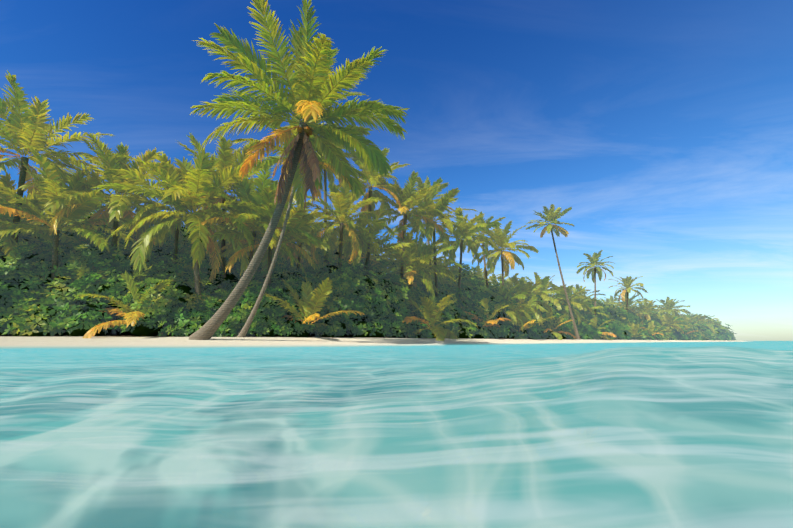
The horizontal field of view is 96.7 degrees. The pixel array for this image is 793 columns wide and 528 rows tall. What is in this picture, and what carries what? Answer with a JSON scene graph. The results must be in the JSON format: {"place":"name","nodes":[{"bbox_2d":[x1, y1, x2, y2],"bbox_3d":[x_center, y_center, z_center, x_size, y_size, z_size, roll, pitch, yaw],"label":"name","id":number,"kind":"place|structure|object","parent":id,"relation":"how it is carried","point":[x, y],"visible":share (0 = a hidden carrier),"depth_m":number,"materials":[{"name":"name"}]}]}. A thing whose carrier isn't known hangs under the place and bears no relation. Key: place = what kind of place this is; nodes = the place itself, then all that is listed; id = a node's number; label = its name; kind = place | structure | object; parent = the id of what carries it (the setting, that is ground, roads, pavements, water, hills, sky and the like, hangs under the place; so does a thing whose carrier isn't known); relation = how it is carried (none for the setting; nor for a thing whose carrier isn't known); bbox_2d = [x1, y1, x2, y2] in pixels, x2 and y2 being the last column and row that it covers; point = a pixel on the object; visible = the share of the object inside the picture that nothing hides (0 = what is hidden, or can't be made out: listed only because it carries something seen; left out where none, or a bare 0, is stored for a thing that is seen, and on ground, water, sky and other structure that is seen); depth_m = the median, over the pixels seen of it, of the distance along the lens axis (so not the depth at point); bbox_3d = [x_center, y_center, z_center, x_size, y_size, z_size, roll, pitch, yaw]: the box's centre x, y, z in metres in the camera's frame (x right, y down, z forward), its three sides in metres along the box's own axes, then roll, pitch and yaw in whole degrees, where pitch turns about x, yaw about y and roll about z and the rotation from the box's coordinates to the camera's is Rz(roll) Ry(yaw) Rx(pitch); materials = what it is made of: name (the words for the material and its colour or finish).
{"place":"outdoors","nodes":[
{"label":"outdoors","id":0,"kind":"place"},
{"bbox_2d":[0,334,754,348],"bbox_3d":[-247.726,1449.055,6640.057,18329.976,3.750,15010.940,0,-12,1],"label":"beach","id":1,"kind":"structure","parent":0,"point":[105,341],"depth_m":18.97,"materials":[{"name":"beige sand"}]},
{"bbox_2d":[0,122,669,339],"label":"palm trunks","id":2,"kind":"object","parent":1,"relation":"on","point":[207,330],"visible":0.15,"depth_m":21.51,"materials":[{"name":"brown plant"}]},
{"bbox_2d":[0,0,511,340],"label":"palm fronds","id":3,"kind":"object","parent":2,"relation":"attached to","point":[313,95],"visible":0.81,"depth_m":22.48,"materials":[{"name":"green plant"}]},
{"bbox_2d":[297,126,312,137],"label":"coconuts","id":4,"kind":"object","parent":2,"relation":"on","point":[308,131],"visible":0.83,"depth_m":17.51,"materials":[{"name":"orange"}]},
{"bbox_2d":[40,204,720,339],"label":"palm fronds","id":5,"kind":"object","parent":2,"relation":"attached to","point":[523,287],"visible":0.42,"depth_m":60.33,"materials":[{"name":"green plant"}]},
{"bbox_2d":[0,205,736,340],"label":"branches","id":6,"kind":"object","parent":1,"relation":"on","point":[141,330],"visible":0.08,"depth_m":24.04,"materials":[{"name":"green plant"}]},
{"bbox_2d":[64,278,424,336],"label":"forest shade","id":7,"kind":"object","parent":6,"relation":"on","point":[125,333],"depth_m":26.56,"materials":[{"name":"green plant"}]},
{"bbox_2d":[0,341,792,527],"bbox_3d":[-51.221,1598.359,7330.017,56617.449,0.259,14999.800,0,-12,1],"label":"sea water","id":8,"kind":"structure","parent":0,"point":[647,435],"depth_m":0.49,"materials":[{"name":"teal liquid"}]},
{"bbox_2d":[0,0,792,340],"label":"sky","id":9,"kind":"structure","parent":0,"point":[665,127],"materials":[{"name":"blue"}]}
]}

